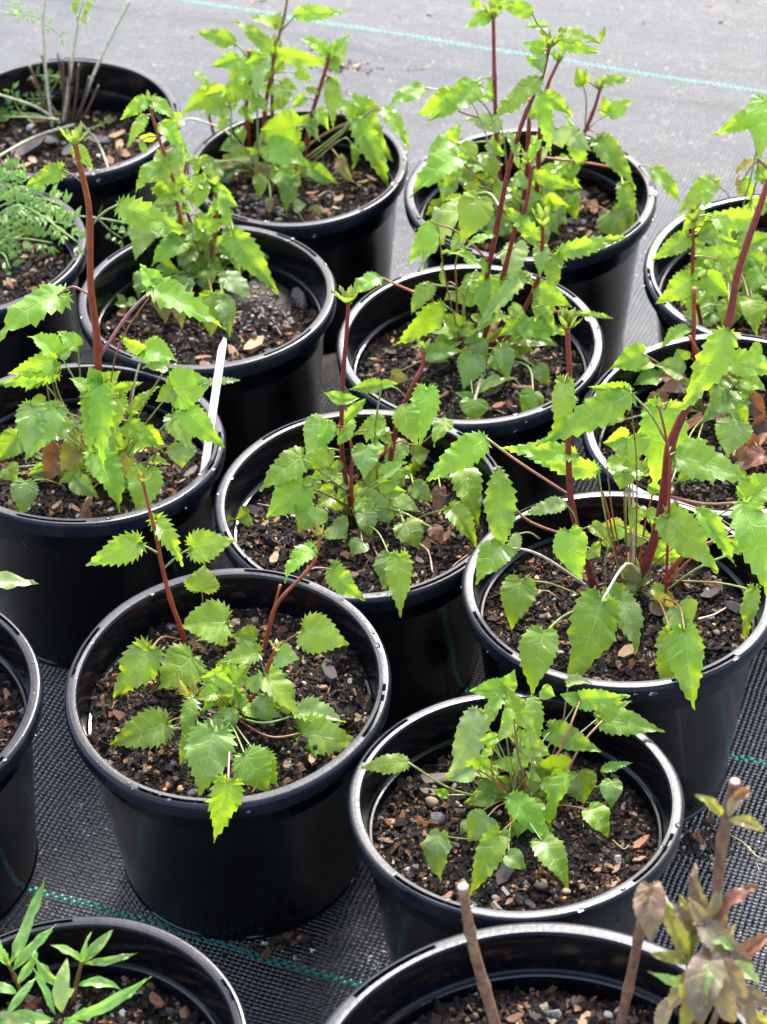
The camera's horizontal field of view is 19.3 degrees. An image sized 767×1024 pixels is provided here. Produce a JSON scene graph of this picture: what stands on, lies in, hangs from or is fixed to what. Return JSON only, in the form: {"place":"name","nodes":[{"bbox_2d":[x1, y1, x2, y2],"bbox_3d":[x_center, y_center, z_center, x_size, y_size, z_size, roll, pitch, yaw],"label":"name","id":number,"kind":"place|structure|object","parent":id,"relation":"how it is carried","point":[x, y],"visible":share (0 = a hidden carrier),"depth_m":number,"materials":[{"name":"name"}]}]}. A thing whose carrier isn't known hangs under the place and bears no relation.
{"place":"outdoors","nodes":[
{"label":"outdoors","id":0,"kind":"place"},
{"bbox_2d":[0,0,766,1023],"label":"ground","id":1,"kind":"structure","parent":0,"point":[672,58],"depth_m":2.87,"materials":[{"name":"grey fabric"}]},
{"bbox_2d":[0,612,43,921],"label":"flower pot","id":2,"kind":"object","parent":1,"relation":"on","point":[20,668],"visible":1,"depth_m":1.81,"materials":[{"name":"black plastic"}]},
{"bbox_2d":[0,673,23,752],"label":"potting soil","id":3,"kind":"structure","parent":2,"relation":"in","point":[11,711],"depth_m":1.82,"materials":[{"name":"brown soil"}]},
{"bbox_2d":[0,571,37,589],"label":"narrow leaf plant","id":4,"kind":"object","parent":3,"relation":"on","point":[9,580],"visible":1,"depth_m":1.76,"materials":[{"name":"green plant"}]},
{"bbox_2d":[0,183,86,378],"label":"flower pot","id":5,"kind":"object","parent":1,"relation":"on","point":[18,347],"visible":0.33,"depth_m":2.26,"materials":[{"name":"black plastic"}]},
{"bbox_2d":[0,223,70,304],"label":"potting soil","id":6,"kind":"structure","parent":5,"relation":"in","point":[34,269],"depth_m":2.32,"materials":[{"name":"brown soil"}]},
{"bbox_2d":[0,154,128,274],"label":"feathery plant","id":7,"kind":"object","parent":5,"relation":"in","point":[36,207],"visible":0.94,"depth_m":2.31,"materials":[{"name":"green plant"}]},
{"bbox_2d":[0,58,180,292],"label":"flower pot","id":8,"kind":"object","parent":1,"relation":"on","point":[121,86],"visible":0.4,"depth_m":2.55,"materials":[{"name":"black plastic"}]},
{"bbox_2d":[0,106,157,173],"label":"potting soil","id":9,"kind":"structure","parent":8,"relation":"in","point":[35,155],"depth_m":2.54,"materials":[{"name":"brown soil"}]},
{"bbox_2d":[0,0,160,217],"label":"cut back plant","id":10,"kind":"object","parent":9,"relation":"in","point":[5,116],"visible":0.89,"depth_m":2.55,"materials":[{"name":"green plant"}]},
{"bbox_2d":[0,362,225,670],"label":"flower pot","id":11,"kind":"object","parent":1,"relation":"on","point":[63,608],"visible":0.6,"depth_m":2.01,"materials":[{"name":"black plastic"}]},
{"bbox_2d":[0,407,202,548],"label":"potting soil","id":12,"kind":"structure","parent":11,"relation":"in","point":[54,500],"depth_m":2.03,"materials":[{"name":"brown soil"}]},
{"bbox_2d":[0,121,239,518],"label":"bellflower plant","id":13,"kind":"object","parent":12,"relation":"in","point":[100,448],"visible":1,"depth_m":1.97,"materials":[{"name":"green plant"}]},
{"bbox_2d":[200,338,226,472],"bbox_3d":[-0.152,-0.081,1.991,0.040,0.180,0.009,-2,40,0],"label":"plant label","id":14,"kind":"object","parent":12,"relation":"in","point":[217,378],"visible":0.74,"depth_m":1.97,"materials":[{"name":"white plastic"}]},
{"bbox_2d":[0,916,247,1023],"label":"flower pot","id":15,"kind":"object","parent":1,"relation":"on","point":[192,977],"visible":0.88,"depth_m":1.59,"materials":[{"name":"black plastic"}]},
{"bbox_2d":[0,973,204,1023],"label":"potting soil","id":16,"kind":"structure","parent":15,"relation":"in","point":[147,1003],"depth_m":1.59,"materials":[{"name":"brown soil"}]},
{"bbox_2d":[0,878,151,1023],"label":"narrow leaf plant","id":17,"kind":"object","parent":16,"relation":"on","point":[63,992],"visible":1,"depth_m":1.56,"materials":[{"name":"green plant"}]},
{"bbox_2d":[77,224,336,508],"bbox_3d":[-0.170,-0.140,2.269,0.254,0.194,0.254,-2,40,0],"label":"flower pot","id":18,"kind":"object","parent":1,"relation":"on","point":[273,390],"visible":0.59,"depth_m":2.20,"materials":[{"name":"black plastic"}]},
{"bbox_2d":[102,271,323,364],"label":"potting soil","id":19,"kind":"structure","parent":18,"relation":"in","point":[267,319],"depth_m":2.24,"materials":[{"name":"brown soil"}]},
{"bbox_2d":[115,294,137,307],"bbox_3d":[-0.257,-0.212,2.274,0.023,0.016,0.024,22,45,26],"label":"seedling","id":20,"kind":"object","parent":19,"relation":"on","point":[121,301],"visible":0.98,"depth_m":2.27,"materials":[{"name":"green plant"}]},
{"bbox_2d":[120,90,278,337],"bbox_3d":[-0.168,-0.310,2.230,0.150,0.225,0.176,27,48,31],"label":"bellflower plant","id":21,"kind":"object","parent":19,"relation":"in","point":[236,246],"visible":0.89,"depth_m":2.26,"materials":[{"name":"green plant"}]},
{"bbox_2d":[64,568,390,940],"bbox_3d":[-0.120,0.205,1.841,0.258,0.203,0.258,-2,40,0],"label":"flower pot","id":22,"kind":"object","parent":1,"relation":"on","point":[278,861],"visible":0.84,"depth_m":1.79,"materials":[{"name":"black plastic"}]},
{"bbox_2d":[87,605,373,797],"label":"potting soil","id":23,"kind":"structure","parent":22,"relation":"in","point":[335,678],"depth_m":1.80,"materials":[{"name":"brown soil"}]},
{"bbox_2d":[85,467,365,842],"bbox_3d":[-0.117,0.079,1.742,0.216,0.207,0.227,-29,46,-28],"label":"bellflower plant","id":24,"kind":"object","parent":23,"relation":"in","point":[206,749],"visible":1,"depth_m":1.77,"materials":[{"name":"green plant"}]},
{"bbox_2d":[221,928,340,971],"bbox_3d":[-0.081,0.353,1.814,0.097,0.007,0.038,-8,40,-7],"label":"spilled compost","id":25,"kind":"object","parent":1,"relation":"on","point":[286,940],"visible":1,"depth_m":1.82,"materials":[{"name":"brown soil"}]},
{"bbox_2d":[187,108,408,355],"bbox_3d":[-0.089,-0.299,2.461,0.236,0.189,0.236,-2,40,0],"label":"flower pot","id":26,"kind":"object","parent":1,"relation":"on","point":[348,248],"visible":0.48,"depth_m":2.39,"materials":[{"name":"black plastic"}]},
{"bbox_2d":[208,148,388,222],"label":"potting soil","id":27,"kind":"structure","parent":26,"relation":"in","point":[369,185],"depth_m":2.43,"materials":[{"name":"brown soil"}]},
{"bbox_2d":[171,0,409,220],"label":"bellflower plant","id":28,"kind":"object","parent":27,"relation":"in","point":[278,142],"visible":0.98,"depth_m":2.41,"materials":[{"name":"green plant"}]},
{"bbox_2d":[214,409,497,732],"bbox_3d":[-0.017,0.060,2.022,0.258,0.190,0.257,-2,40,0],"label":"flower pot","id":29,"kind":"object","parent":1,"relation":"on","point":[430,641],"visible":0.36,"depth_m":1.97,"materials":[{"name":"black plastic"}]},
{"bbox_2d":[238,453,486,592],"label":"potting soil","id":30,"kind":"structure","parent":29,"relation":"in","point":[264,542],"depth_m":1.98,"materials":[{"name":"brown soil"}]},
{"bbox_2d":[235,282,482,617],"bbox_3d":[0.010,-0.079,1.913,0.200,0.257,0.215,-32,48,-31],"label":"bellflower plant","id":31,"kind":"object","parent":30,"relation":"in","point":[367,506],"visible":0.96,"depth_m":1.96,"materials":[{"name":"green plant"}]},
{"bbox_2d":[300,47,423,81],"bbox_3d":[-0.036,-0.573,2.935,0.165,0.007,0.086,13,42,18],"label":"spilled compost","id":32,"kind":"object","parent":1,"relation":"on","point":[344,65],"visible":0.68,"depth_m":2.94,"materials":[{"name":"brown soil"}]},
{"bbox_2d":[409,57,433,70],"bbox_3d":[0.053,-0.582,2.943,0.017,0.003,0.044,25,47,29],"label":"dry stalk","id":33,"kind":"object","parent":1,"relation":"on","point":[423,67],"visible":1,"depth_m":2.94,"materials":[{"name":"beige plant"}]},
{"bbox_2d":[336,264,603,512],"bbox_3d":[0.085,-0.090,2.195,0.254,0.196,0.253,-2,40,0],"label":"flower pot","id":34,"kind":"object","parent":1,"relation":"on","point":[380,311],"visible":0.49,"depth_m":2.15,"materials":[{"name":"black plastic"}]},
{"bbox_2d":[357,306,582,419],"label":"potting soil","id":35,"kind":"structure","parent":34,"relation":"in","point":[383,357],"depth_m":2.16,"materials":[{"name":"brown soil"}]},
{"bbox_2d":[353,0,628,419],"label":"bellflower plant","id":36,"kind":"object","parent":35,"relation":"in","point":[519,334],"visible":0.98,"depth_m":2.12,"materials":[{"name":"green plant"}]},
{"bbox_2d":[347,691,684,963],"bbox_3d":[0.101,0.283,1.736,0.250,0.203,0.250,-2,40,0],"label":"flower pot","id":37,"kind":"object","parent":1,"relation":"on","point":[414,917],"visible":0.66,"depth_m":1.70,"materials":[{"name":"black plastic"}]},
{"bbox_2d":[373,740,656,921],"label":"potting soil","id":38,"kind":"structure","parent":37,"relation":"in","point":[415,810],"depth_m":1.70,"materials":[{"name":"brown soil"}]},
{"bbox_2d":[358,669,664,896],"bbox_3d":[0.114,0.187,1.684,0.215,0.121,0.159,-27,46,-27],"label":"bellflower plant","id":39,"kind":"object","parent":38,"relation":"in","point":[547,785],"visible":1,"depth_m":1.69,"materials":[{"name":"green plant"}]},
{"bbox_2d":[404,127,656,383],"bbox_3d":[0.154,-0.258,2.395,0.261,0.196,0.263,-2,40,0],"label":"flower pot","id":40,"kind":"object","parent":1,"relation":"on","point":[601,281],"visible":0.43,"depth_m":2.33,"materials":[{"name":"black plastic"}]},
{"bbox_2d":[427,174,616,256],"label":"potting soil","id":41,"kind":"structure","parent":40,"relation":"in","point":[583,224],"depth_m":2.36,"materials":[{"name":"brown soil"}]},
{"bbox_2d":[384,0,681,245],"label":"bellflower plant","id":42,"kind":"object","parent":41,"relation":"in","point":[556,185],"visible":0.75,"depth_m":2.33,"materials":[{"name":"green plant"}]},
{"bbox_2d":[324,922,745,1023],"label":"flower pot","id":43,"kind":"object","parent":1,"relation":"on","point":[585,960],"visible":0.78,"depth_m":1.56,"materials":[{"name":"black plastic"}]},
{"bbox_2d":[412,982,672,1023],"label":"potting soil","id":44,"kind":"structure","parent":43,"relation":"in","point":[550,1005],"depth_m":1.56,"materials":[{"name":"brown soil"}]},
{"bbox_2d":[457,777,766,1023],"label":"pruned shrub","id":45,"kind":"object","parent":44,"relation":"in","point":[708,979],"visible":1,"depth_m":1.41,"materials":[{"name":"brown plant"}]},
{"bbox_2d":[461,491,766,823],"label":"flower pot","id":46,"kind":"object","parent":1,"relation":"on","point":[695,744],"visible":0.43,"depth_m":1.84,"materials":[{"name":"black plastic"}]},
{"bbox_2d":[483,538,751,681],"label":"potting soil","id":47,"kind":"structure","parent":46,"relation":"in","point":[717,620],"depth_m":1.88,"materials":[{"name":"soil"}]},
{"bbox_2d":[423,169,766,708],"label":"bellflower plant","id":48,"kind":"object","parent":47,"relation":"in","point":[662,441],"visible":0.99,"depth_m":1.81,"materials":[{"name":"green plant"}]},
{"bbox_2d":[582,333,766,650],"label":"flower pot","id":49,"kind":"object","parent":1,"relation":"on","point":[593,444],"visible":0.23,"depth_m":2.11,"materials":[{"name":"black plastic"}]},
{"bbox_2d":[602,386,766,510],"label":"potting soil","id":50,"kind":"structure","parent":49,"relation":"in","point":[715,491],"depth_m":2.04,"materials":[{"name":"brown soil"}]},
{"bbox_2d":[606,287,766,493],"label":"bellflower plant","id":51,"kind":"object","parent":50,"relation":"in","point":[735,401],"visible":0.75,"depth_m":2.08,"materials":[{"name":"green plant"}]},
{"bbox_2d":[643,193,766,342],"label":"flower pot","id":52,"kind":"object","parent":1,"relation":"on","point":[658,274],"visible":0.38,"depth_m":2.26,"materials":[{"name":"black plastic"}]},
{"bbox_2d":[666,258,766,337],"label":"potting soil","id":53,"kind":"structure","parent":52,"relation":"in","point":[741,326],"depth_m":2.22,"materials":[{"name":"brown soil"}]},
{"bbox_2d":[651,92,766,335],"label":"bellflower plant","id":54,"kind":"object","parent":53,"relation":"in","point":[721,251],"visible":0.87,"depth_m":2.20,"materials":[{"name":"green plant"}]},
{"bbox_2d":[670,813,761,877],"bbox_3d":[0.262,0.281,1.886,0.102,0.008,0.056,-18,42,-19],"label":"spilled compost","id":55,"kind":"object","parent":1,"relation":"on","point":[699,839],"visible":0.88,"depth_m":1.89,"materials":[{"name":"brown soil"}]},
{"bbox_2d":[730,834,759,870],"bbox_3d":[0.302,0.282,1.881,0.004,0.006,0.045,-18,42,-18],"label":"dry stalk","id":56,"kind":"object","parent":1,"relation":"on","point":[748,849],"visible":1,"depth_m":1.88,"materials":[{"name":"beige plant"}]},
{"bbox_2d":[748,846,766,861],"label":"dry stalk","id":57,"kind":"object","parent":1,"relation":"on","point":[754,854],"visible":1,"depth_m":1.87,"materials":[{"name":"beige plant"}]}
]}

